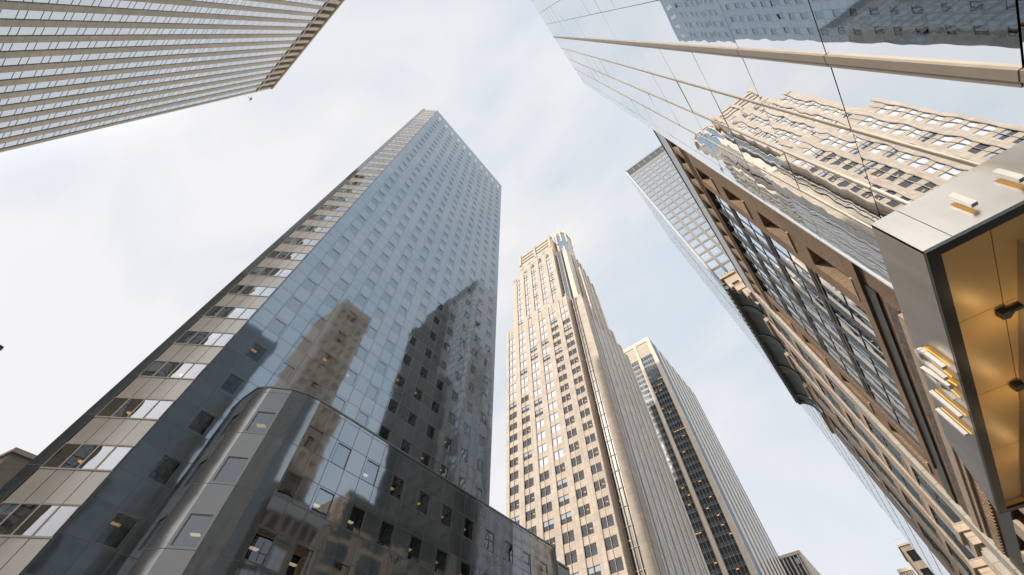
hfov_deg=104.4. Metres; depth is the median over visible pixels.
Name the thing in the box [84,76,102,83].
window
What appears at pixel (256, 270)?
window
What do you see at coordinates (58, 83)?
window
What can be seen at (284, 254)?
window
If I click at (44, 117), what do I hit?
window
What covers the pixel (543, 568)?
podium window
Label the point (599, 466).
window
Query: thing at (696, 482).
window
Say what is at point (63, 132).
window
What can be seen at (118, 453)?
window
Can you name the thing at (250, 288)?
window
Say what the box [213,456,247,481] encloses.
podium window
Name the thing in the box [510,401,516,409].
window
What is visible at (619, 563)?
window
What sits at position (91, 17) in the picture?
window
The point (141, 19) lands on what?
window
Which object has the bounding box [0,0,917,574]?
sky
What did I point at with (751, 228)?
bay window
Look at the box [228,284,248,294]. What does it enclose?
window
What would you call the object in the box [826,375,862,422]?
bay window
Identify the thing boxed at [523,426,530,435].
window
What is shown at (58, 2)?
window
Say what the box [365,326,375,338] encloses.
window
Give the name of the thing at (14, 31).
window
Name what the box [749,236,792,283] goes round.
bay window
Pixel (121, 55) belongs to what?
window
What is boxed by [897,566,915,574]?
striped low building
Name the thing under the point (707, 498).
window
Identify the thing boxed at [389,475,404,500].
podium window
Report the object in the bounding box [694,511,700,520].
window
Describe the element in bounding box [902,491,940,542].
bay window
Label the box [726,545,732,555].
window
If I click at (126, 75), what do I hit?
window
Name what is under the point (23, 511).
window
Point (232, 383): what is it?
window
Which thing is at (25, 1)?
window
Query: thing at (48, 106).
window
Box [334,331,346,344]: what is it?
window
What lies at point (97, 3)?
window
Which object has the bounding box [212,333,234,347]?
window
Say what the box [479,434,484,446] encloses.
window
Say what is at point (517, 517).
window
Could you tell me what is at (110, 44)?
window
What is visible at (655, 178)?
gridded glass tower
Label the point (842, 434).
bay window
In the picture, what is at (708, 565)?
window
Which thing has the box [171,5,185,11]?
window
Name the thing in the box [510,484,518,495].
window
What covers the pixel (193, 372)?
window
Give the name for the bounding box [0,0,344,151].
ribbed tower
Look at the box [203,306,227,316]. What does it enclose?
window
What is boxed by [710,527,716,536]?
window
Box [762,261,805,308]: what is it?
bay window
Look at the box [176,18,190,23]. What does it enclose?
window
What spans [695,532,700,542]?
window
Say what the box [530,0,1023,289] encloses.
mirror glass building
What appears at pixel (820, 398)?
bay window
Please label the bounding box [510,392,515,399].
window
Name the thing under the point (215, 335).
window
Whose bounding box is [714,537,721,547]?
window
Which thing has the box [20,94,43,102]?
window
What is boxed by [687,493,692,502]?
window
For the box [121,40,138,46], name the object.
window
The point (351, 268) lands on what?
window
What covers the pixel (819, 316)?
bay window
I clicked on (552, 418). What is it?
window
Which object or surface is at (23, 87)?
window
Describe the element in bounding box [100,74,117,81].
window
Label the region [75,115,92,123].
window
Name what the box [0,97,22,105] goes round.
window
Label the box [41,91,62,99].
window
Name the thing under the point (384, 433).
window
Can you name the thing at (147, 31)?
window
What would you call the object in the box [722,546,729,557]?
window
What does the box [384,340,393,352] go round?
window
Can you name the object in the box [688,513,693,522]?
window
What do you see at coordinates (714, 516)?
window
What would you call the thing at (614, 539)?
window
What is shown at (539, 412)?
window
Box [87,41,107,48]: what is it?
window
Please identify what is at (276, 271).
window
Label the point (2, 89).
window
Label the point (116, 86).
window
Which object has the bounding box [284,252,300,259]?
window
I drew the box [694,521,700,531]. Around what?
window
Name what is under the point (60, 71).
window
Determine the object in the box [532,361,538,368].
window
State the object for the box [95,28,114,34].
window
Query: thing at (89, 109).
window
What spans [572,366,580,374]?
window
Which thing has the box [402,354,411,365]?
window
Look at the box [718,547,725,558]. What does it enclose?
window
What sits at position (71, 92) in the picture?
window
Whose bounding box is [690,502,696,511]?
window
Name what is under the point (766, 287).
bay window
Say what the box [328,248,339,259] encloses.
window
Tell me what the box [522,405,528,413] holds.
window
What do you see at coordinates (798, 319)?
bay window
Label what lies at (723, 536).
window
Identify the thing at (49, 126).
window
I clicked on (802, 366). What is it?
bay window
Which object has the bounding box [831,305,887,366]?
bay window
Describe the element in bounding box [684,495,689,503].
window
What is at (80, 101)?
window
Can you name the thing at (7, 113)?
window
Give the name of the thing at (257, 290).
window
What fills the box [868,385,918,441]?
bay window
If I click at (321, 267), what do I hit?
window
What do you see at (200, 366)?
window
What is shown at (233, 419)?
podium window
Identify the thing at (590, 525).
window
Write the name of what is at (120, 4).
window
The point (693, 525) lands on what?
window
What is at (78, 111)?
window
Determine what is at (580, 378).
window
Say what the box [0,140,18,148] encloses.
window
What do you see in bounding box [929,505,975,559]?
bay window
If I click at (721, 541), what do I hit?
window
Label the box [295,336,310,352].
window
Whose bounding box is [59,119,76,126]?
window
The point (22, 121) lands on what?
window
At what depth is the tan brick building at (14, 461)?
35.70 m
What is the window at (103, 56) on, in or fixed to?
in the ribbed tower at (70, 67)
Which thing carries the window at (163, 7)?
in the ribbed tower at (70, 67)
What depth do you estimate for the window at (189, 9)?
74.44 m
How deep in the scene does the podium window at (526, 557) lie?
41.92 m
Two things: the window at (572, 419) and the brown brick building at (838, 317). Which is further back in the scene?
the window at (572, 419)
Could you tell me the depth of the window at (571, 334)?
160.41 m
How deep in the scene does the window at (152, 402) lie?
28.81 m
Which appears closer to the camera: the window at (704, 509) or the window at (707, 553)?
the window at (707, 553)
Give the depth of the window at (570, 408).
134.30 m
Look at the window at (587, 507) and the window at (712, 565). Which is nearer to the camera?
the window at (587, 507)
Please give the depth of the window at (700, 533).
165.50 m
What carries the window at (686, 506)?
in the striped slab tower at (731, 535)
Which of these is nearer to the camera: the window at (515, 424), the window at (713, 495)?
the window at (515, 424)
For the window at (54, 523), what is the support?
in the granite tower at (310, 391)
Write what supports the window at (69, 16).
in the ribbed tower at (70, 67)
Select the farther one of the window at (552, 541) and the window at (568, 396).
the window at (568, 396)
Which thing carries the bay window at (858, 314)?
in the brown brick building at (838, 317)
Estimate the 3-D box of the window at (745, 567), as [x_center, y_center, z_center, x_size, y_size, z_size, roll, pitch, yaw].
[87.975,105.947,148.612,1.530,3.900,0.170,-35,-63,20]
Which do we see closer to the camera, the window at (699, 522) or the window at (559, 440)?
the window at (559, 440)
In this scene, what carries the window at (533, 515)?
in the stepped limestone tower at (591, 487)
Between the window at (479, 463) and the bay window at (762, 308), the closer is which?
the bay window at (762, 308)
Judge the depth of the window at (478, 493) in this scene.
48.65 m
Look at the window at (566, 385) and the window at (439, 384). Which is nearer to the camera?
the window at (439, 384)
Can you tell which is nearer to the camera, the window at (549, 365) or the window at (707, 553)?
the window at (549, 365)
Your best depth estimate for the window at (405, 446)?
43.58 m
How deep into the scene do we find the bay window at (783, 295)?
26.40 m
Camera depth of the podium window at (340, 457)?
31.77 m
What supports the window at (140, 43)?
in the ribbed tower at (70, 67)
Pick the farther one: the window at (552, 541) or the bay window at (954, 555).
the window at (552, 541)
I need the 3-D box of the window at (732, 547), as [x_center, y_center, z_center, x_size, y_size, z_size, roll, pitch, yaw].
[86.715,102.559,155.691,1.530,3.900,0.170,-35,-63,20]
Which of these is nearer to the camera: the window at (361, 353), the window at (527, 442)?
the window at (361, 353)
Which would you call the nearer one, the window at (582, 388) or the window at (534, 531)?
the window at (534, 531)
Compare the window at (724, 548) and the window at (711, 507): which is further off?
the window at (711, 507)
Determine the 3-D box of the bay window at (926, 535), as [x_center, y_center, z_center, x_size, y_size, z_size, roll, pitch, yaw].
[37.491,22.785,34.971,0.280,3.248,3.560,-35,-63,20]
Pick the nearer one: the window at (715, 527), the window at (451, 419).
the window at (451, 419)
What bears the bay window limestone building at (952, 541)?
on the pavement
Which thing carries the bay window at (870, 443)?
in the bay window limestone building at (952, 541)
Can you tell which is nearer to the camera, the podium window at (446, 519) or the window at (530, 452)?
the podium window at (446, 519)
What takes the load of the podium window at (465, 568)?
in the granite tower at (310, 391)
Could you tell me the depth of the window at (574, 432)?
125.95 m
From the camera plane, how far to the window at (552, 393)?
143.07 m
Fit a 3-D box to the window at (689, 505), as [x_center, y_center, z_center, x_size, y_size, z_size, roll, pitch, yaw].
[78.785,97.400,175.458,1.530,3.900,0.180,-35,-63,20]
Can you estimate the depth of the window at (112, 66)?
70.98 m
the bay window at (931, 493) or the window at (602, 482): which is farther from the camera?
the window at (602, 482)
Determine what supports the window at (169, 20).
in the ribbed tower at (70, 67)
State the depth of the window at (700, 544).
162.79 m
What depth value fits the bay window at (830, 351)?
24.06 m
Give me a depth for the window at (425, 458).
44.85 m
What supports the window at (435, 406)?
in the granite tower at (310, 391)
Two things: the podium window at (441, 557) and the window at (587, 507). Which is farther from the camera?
the window at (587, 507)
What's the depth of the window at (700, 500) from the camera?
173.63 m
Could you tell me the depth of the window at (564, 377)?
146.11 m
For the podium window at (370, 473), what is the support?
in the granite tower at (310, 391)
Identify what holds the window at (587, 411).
in the stepped limestone tower at (591, 487)
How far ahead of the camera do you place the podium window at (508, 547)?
40.71 m
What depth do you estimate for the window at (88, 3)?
55.75 m
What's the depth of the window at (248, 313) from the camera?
38.37 m
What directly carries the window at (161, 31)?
in the ribbed tower at (70, 67)
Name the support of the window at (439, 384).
in the granite tower at (310, 391)
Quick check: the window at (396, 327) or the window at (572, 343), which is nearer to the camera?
the window at (396, 327)
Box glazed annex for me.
[557,560,569,574]
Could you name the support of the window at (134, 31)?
in the ribbed tower at (70, 67)
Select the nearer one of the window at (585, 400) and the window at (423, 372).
the window at (423, 372)
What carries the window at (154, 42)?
in the ribbed tower at (70, 67)
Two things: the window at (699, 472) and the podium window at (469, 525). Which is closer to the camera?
the podium window at (469, 525)
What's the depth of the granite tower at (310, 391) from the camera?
35.32 m
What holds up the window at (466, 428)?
in the granite tower at (310, 391)
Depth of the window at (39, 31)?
54.76 m
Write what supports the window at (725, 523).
in the striped slab tower at (731, 535)
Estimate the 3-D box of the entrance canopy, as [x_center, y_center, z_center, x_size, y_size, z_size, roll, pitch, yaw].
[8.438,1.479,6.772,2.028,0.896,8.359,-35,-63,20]
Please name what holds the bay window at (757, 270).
in the brown brick building at (838, 317)
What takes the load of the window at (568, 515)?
in the stepped limestone tower at (591, 487)
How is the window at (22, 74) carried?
in the ribbed tower at (70, 67)
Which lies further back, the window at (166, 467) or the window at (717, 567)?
the window at (717, 567)
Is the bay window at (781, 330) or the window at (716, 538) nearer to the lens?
the bay window at (781, 330)
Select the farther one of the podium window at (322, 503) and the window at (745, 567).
the window at (745, 567)
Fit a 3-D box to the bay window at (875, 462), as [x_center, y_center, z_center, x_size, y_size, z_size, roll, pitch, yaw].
[33.305,16.407,35.525,0.280,3.248,3.460,-35,-63,20]
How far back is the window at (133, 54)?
72.75 m
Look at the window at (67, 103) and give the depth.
68.45 m
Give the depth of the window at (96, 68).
68.29 m
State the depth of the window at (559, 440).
126.82 m
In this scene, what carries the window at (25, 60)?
in the ribbed tower at (70, 67)
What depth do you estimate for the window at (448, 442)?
49.19 m
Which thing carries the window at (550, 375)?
in the stepped limestone tower at (591, 487)
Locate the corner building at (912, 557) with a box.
[894,537,933,574]
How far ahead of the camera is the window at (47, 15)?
53.89 m
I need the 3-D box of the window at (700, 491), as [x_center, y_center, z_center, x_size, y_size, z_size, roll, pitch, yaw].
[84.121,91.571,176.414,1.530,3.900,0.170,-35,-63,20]
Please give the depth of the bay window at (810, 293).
21.10 m
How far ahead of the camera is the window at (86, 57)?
64.61 m
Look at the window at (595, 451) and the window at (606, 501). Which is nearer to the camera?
the window at (606, 501)
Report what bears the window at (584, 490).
in the stepped limestone tower at (591, 487)
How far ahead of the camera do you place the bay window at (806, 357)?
33.85 m
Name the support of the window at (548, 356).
in the stepped limestone tower at (591, 487)
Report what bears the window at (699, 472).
in the striped slab tower at (731, 535)
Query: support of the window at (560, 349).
in the stepped limestone tower at (591, 487)
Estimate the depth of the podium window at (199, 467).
26.53 m
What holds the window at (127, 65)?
in the ribbed tower at (70, 67)
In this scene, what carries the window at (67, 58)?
in the ribbed tower at (70, 67)
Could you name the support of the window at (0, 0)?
in the ribbed tower at (70, 67)
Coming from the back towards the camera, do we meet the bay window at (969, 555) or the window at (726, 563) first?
the window at (726, 563)
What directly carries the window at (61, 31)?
in the ribbed tower at (70, 67)
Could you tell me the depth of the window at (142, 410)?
28.52 m
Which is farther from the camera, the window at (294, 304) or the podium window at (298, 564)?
the window at (294, 304)
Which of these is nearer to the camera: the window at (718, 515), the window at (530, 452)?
the window at (530, 452)
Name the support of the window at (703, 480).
in the striped slab tower at (731, 535)
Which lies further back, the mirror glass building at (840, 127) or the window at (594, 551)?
the window at (594, 551)
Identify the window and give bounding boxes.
[0,0,22,1]
[0,9,18,18]
[0,27,10,35]
[0,43,27,51]
[0,58,20,66]
[0,72,13,80]
[0,86,6,93]
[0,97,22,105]
[0,109,16,117]
[0,121,9,128]
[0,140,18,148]
[0,502,20,523]
[0,503,40,535]
[2,129,24,138]
[4,84,28,92]
[7,27,35,35]
[8,118,30,126]
[10,504,59,548]
[11,70,36,79]
[14,106,36,114]
[15,10,43,19]
[16,136,36,145]
[18,56,43,64]
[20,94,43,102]
[22,125,43,134]
[23,0,48,3]
[25,42,50,50]
[27,81,50,89]
[28,114,49,122]
[32,27,58,35]
[32,505,79,541]
[34,69,56,76]
[34,103,55,111]
[35,132,54,140]
[40,11,66,20]
[40,55,64,63]
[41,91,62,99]
[41,122,60,130]
[41,443,83,467]
[47,79,68,87]
[47,111,66,119]
[48,0,72,4]
[48,42,71,49]
[53,100,73,108]
[53,129,70,136]
[54,67,75,74]
[55,27,78,35]
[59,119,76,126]
[59,444,106,468]
[60,89,79,96]
[61,54,82,62]
[63,12,86,20]
[64,108,82,116]
[66,78,85,85]
[68,41,90,48]
[71,0,93,6]
[71,98,88,105]
[73,66,92,73]
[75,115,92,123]
[76,28,97,35]
[76,445,115,469]
[77,87,95,94]
[80,54,99,60]
[81,106,97,112]
[83,13,105,21]
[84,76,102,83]
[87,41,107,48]
[87,95,104,102]
[90,64,109,71]
[91,0,113,7]
[93,85,110,92]
[94,446,133,480]
[94,513,137,548]
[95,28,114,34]
[95,397,135,416]
[97,53,115,59]
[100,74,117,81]
[102,14,122,21]
[104,41,123,47]
[106,63,124,70]
[109,83,124,89]
[110,0,130,8]
[111,398,150,417]
[112,28,130,34]
[113,52,130,58]
[115,73,130,79]
[119,15,138,22]
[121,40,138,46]
[121,62,137,68]
[127,1,145,9]
[127,399,159,418]
[128,28,145,34]
[128,51,144,57]
[135,16,152,22]
[135,40,151,46]
[138,516,166,550]
[139,361,167,375]
[142,29,158,34]
[142,51,156,56]
[143,3,160,10]
[143,400,174,429]
[147,455,181,484]
[149,40,164,45]
[150,16,166,22]
[153,361,185,377]
[156,29,171,34]
[157,4,173,11]
[163,17,178,23]
[167,362,198,378]
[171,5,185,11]
[171,514,213,546]
[174,331,198,343]
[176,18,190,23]
[181,363,207,388]
[183,6,197,12]
[184,459,206,485]
[187,331,214,344]
[187,410,215,434]
[199,332,222,356]
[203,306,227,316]
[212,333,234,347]
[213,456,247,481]
[214,306,238,317]
[219,374,243,394]
[219,413,239,436]
[226,307,246,317]
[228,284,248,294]
[238,285,255,294]
[238,308,257,327]
[243,527,276,565]
[246,343,266,361]
[246,411,275,431]
[248,266,266,274]
[248,286,265,305]
[258,267,273,274]
[259,287,276,295]
[267,251,282,258]
[268,268,283,286]
[268,318,285,334]
[275,252,289,258]
[275,471,302,502]
[276,362,294,380]
[278,269,293,285]
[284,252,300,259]
[284,544,312,574]
[287,297,301,311]
[293,253,307,265]
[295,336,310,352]
[300,426,323,452]
[302,279,315,291]
[304,380,320,395]
[310,488,333,518]
[311,314,324,328]
[316,263,328,274]
[320,354,334,369]
[325,295,337,308]
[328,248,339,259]
[330,561,349,574]
[331,396,344,410]
[331,443,350,468]
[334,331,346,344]
[337,279,347,290]
[344,369,356,384]
[345,505,365,534]
[346,311,356,324]
[347,264,357,274]
[356,294,366,305]
[356,346,366,360]
[356,412,367,426]
[362,460,379,485]
[365,278,374,289]
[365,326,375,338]
[366,384,377,399]
[374,308,383,319]
[376,360,386,374]
[376,520,394,549]
[379,426,389,439]
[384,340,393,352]
[387,399,397,413]
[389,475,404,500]
[392,322,400,333]
[395,374,404,388]
[400,440,410,453]
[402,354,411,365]
[407,412,416,426]
[407,535,422,563]
[409,335,416,346]
[414,388,422,401]
[416,491,429,514]
[419,366,427,378]
[421,452,429,465]
[426,424,434,439]
[431,400,438,413]
[434,548,447,574]
[436,379,442,390]
[440,464,447,477]
[441,504,452,528]
[444,436,451,451]
[448,412,454,425]
[458,476,465,489]
[460,561,470,574]
[461,448,467,462]
[464,424,469,436]
[464,517,473,540]
[475,487,481,499]
[477,459,483,472]
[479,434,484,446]
[485,530,493,551]
[505,541,512,563]
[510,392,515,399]
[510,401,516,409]
[510,411,516,420]
[510,422,516,430]
[510,434,516,442]
[510,445,517,454]
[510,458,517,467]
[510,470,517,481]
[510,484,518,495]
[510,499,518,511]
[511,516,519,524]
[521,376,527,384]
[521,385,527,393]
[521,394,528,402]
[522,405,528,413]
[522,415,529,424]
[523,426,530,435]
[523,438,530,447]
[523,552,530,573]
[524,450,531,460]
[524,463,532,474]
[525,478,533,488]
[525,493,534,504]
[526,509,535,521]
[527,526,536,534]
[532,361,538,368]
[532,370,539,377]
[533,378,539,386]
[534,388,540,396]
[534,397,541,406]
[535,408,542,416]
[536,419,543,428]
[537,430,545,440]
[538,443,546,453]
[539,456,547,467]
[540,470,548,481]
[540,562,546,574]
[541,485,550,497]
[542,501,552,514]
[543,354,550,361]
[543,519,553,532]
[544,363,551,370]
[545,371,552,379]
[546,380,553,388]
[546,537,555,546]
[547,390,555,399]
[548,401,556,409]
[550,411,558,421]
[551,423,559,433]
[552,435,561,446]
[554,339,560,346]
[554,448,563,460]
[555,347,562,354]
[555,462,565,474]
[556,355,563,363]
[557,478,567,489]
[558,365,565,372]
[559,373,566,381]
[559,494,569,506]
[560,383,568,391]
[560,511,571,524]
[562,393,570,402]
[563,530,574,544]
[564,404,572,414]
[565,415,574,425]
[565,550,577,565]
[566,332,572,339]
[567,340,574,347]
[567,428,576,438]
[569,348,576,356]
[569,441,579,452]
[570,356,578,365]
[571,455,581,466]
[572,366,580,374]
[573,470,584,482]
[574,375,582,384]
[576,385,584,394]
[576,486,587,499]
[578,396,587,406]
[578,503,590,517]
[580,408,589,418]
[581,522,593,536]
[582,420,592,430]
[584,542,597,558]
[585,433,595,444]
[587,564,601,574]
[588,447,598,459]
[590,462,602,474]
[594,478,605,491]
[597,495,609,509]
[601,514,614,529]
[604,534,618,550]
[609,556,623,573]
[681,486,686,494]
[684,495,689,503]
[684,504,689,513]
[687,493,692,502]
[687,503,693,512]
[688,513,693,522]
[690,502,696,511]
[691,512,696,521]
[691,523,696,532]
[692,482,697,490]
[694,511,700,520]
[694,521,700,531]
[695,481,700,489]
[695,490,701,499]
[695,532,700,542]
[697,470,703,478]
[697,520,704,530]
[698,479,703,488]
[698,489,704,497]
[698,531,704,541]
[698,542,704,552]
[699,499,704,508]
[701,478,706,486]
[701,488,707,496]
[701,530,707,540]
[702,498,707,506]
[702,508,708,517]
[702,541,708,551]
[702,553,708,563]
[704,486,710,495]
[705,496,711,505]
[705,506,712,516]
[705,540,711,550]
[705,551,712,562]
[706,517,712,526]
[706,563,712,574]
[708,485,713,494]
[708,495,714,504]
[709,190,743,228]
[709,505,715,514]
[709,516,715,525]
[709,550,716,561]
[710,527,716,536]
[710,562,716,573]
[712,494,717,503]
[712,504,718,513]
[713,514,719,524]
[713,525,720,535]
[713,561,720,572]
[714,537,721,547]
[716,503,721,512]
[716,513,723,523]
[717,524,723,534]
[717,535,724,546]
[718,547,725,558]
[720,512,726,521]
[720,523,727,533]
[721,534,728,545]
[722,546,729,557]
[723,558,730,569]
[724,215,756,252]
[724,522,730,532]
[725,533,731,543]
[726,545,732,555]
[727,557,734,568]
[728,532,735,542]
[729,543,736,554]
[730,555,738,567]
[733,542,740,553]
[734,554,741,565]
[735,210,779,257]
[735,567,741,574]
[736,237,769,275]
[738,553,745,564]
[739,565,746,574]
[743,565,750,574]
[748,259,780,296]
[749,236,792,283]
[759,278,791,316]
[760,305,772,323]
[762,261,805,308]
[769,237,826,296]
[771,316,798,352]
[774,283,816,330]
[776,335,793,359]
[784,266,839,325]
[786,305,827,351]
[791,351,819,389]
[796,343,827,384]
[797,292,852,352]
[797,369,811,390]
[810,317,863,376]
[810,384,835,418]
[815,400,827,418]
[816,379,848,422]
[817,274,875,336]
[822,340,874,398]
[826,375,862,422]
[830,418,852,448]
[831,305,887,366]
[835,413,866,455]
[845,335,899,394]
[845,411,883,462]
[853,445,880,482]
[857,361,909,419]
[864,416,909,474]
[865,448,900,495]
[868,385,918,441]
[883,454,926,511]
[884,482,914,523]
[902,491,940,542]
[907,550,921,561]
[912,467,960,522]
[919,524,953,570]
[920,567,933,574]
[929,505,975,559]
[946,542,972,574]
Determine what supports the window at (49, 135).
in the ribbed tower at (70, 67)
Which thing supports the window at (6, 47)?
in the ribbed tower at (70, 67)
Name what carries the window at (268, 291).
in the granite tower at (310, 391)
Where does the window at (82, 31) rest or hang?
in the ribbed tower at (70, 67)
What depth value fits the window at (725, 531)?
162.12 m
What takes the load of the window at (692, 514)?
in the striped slab tower at (731, 535)
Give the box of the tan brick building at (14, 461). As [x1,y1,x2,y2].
[0,447,96,572]
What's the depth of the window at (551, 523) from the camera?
109.30 m
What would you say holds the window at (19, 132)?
in the ribbed tower at (70, 67)
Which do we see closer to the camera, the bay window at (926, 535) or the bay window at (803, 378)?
the bay window at (926, 535)
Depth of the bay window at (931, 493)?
23.90 m
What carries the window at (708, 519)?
in the striped slab tower at (731, 535)
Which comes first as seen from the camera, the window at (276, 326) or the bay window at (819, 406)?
the window at (276, 326)
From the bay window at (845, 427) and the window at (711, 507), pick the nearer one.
the bay window at (845, 427)
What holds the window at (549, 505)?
in the stepped limestone tower at (591, 487)
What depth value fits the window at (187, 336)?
34.88 m
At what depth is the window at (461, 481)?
47.35 m
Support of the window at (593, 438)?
in the stepped limestone tower at (591, 487)
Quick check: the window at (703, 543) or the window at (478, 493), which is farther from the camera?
the window at (703, 543)
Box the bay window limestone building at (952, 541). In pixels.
[719,268,1011,574]
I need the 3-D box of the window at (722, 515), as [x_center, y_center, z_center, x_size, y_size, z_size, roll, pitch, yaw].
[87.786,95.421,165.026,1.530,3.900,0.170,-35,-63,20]
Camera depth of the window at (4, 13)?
48.95 m
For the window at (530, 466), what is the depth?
127.83 m
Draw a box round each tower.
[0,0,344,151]
[0,109,557,574]
[506,230,709,574]
[623,337,787,574]
[625,145,949,574]
[779,550,820,574]
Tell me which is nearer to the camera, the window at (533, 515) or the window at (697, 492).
the window at (533, 515)
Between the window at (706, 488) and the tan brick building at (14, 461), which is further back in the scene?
the window at (706, 488)
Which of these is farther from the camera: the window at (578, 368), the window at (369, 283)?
the window at (578, 368)
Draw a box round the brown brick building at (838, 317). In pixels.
[652,129,1023,574]
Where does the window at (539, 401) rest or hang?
in the stepped limestone tower at (591, 487)
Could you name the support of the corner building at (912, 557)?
on the ground
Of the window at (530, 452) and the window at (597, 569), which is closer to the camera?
the window at (597, 569)
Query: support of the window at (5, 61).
in the ribbed tower at (70, 67)
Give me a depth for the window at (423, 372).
53.07 m
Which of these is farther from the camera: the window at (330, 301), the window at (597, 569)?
the window at (597, 569)
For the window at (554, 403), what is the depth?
138.94 m
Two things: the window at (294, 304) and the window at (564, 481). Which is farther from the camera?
the window at (564, 481)
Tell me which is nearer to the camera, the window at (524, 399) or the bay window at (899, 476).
the bay window at (899, 476)
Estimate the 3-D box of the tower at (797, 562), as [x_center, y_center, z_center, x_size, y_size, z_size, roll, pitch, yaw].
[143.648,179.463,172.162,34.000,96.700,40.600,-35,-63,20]
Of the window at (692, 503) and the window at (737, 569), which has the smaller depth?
the window at (737, 569)
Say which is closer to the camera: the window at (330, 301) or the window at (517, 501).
the window at (330, 301)
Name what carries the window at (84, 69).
in the ribbed tower at (70, 67)
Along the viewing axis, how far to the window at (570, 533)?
103.63 m
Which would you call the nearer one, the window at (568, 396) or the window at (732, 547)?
the window at (568, 396)
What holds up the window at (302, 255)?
in the granite tower at (310, 391)
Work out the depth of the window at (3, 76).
55.59 m
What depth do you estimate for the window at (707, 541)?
161.80 m
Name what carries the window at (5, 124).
in the ribbed tower at (70, 67)
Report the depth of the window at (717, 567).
155.17 m
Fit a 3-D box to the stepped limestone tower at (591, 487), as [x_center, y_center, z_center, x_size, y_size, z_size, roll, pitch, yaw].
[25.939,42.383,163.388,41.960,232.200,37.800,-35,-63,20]
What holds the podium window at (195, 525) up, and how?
in the granite tower at (310, 391)
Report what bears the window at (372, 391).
in the granite tower at (310, 391)
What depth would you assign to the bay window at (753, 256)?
28.66 m
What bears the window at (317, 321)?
in the granite tower at (310, 391)
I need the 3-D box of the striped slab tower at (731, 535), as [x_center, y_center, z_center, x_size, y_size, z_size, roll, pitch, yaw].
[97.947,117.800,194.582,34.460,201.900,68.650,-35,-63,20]
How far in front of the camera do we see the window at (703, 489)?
175.89 m
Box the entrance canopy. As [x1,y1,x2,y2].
[871,140,1023,514]
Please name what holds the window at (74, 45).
in the ribbed tower at (70, 67)
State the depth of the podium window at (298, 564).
25.43 m
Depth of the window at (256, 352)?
35.84 m
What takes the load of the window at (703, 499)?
in the striped slab tower at (731, 535)
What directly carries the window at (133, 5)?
in the ribbed tower at (70, 67)
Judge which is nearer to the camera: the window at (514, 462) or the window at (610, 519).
the window at (610, 519)
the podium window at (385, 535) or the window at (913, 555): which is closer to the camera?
the podium window at (385, 535)
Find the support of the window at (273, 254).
in the granite tower at (310, 391)

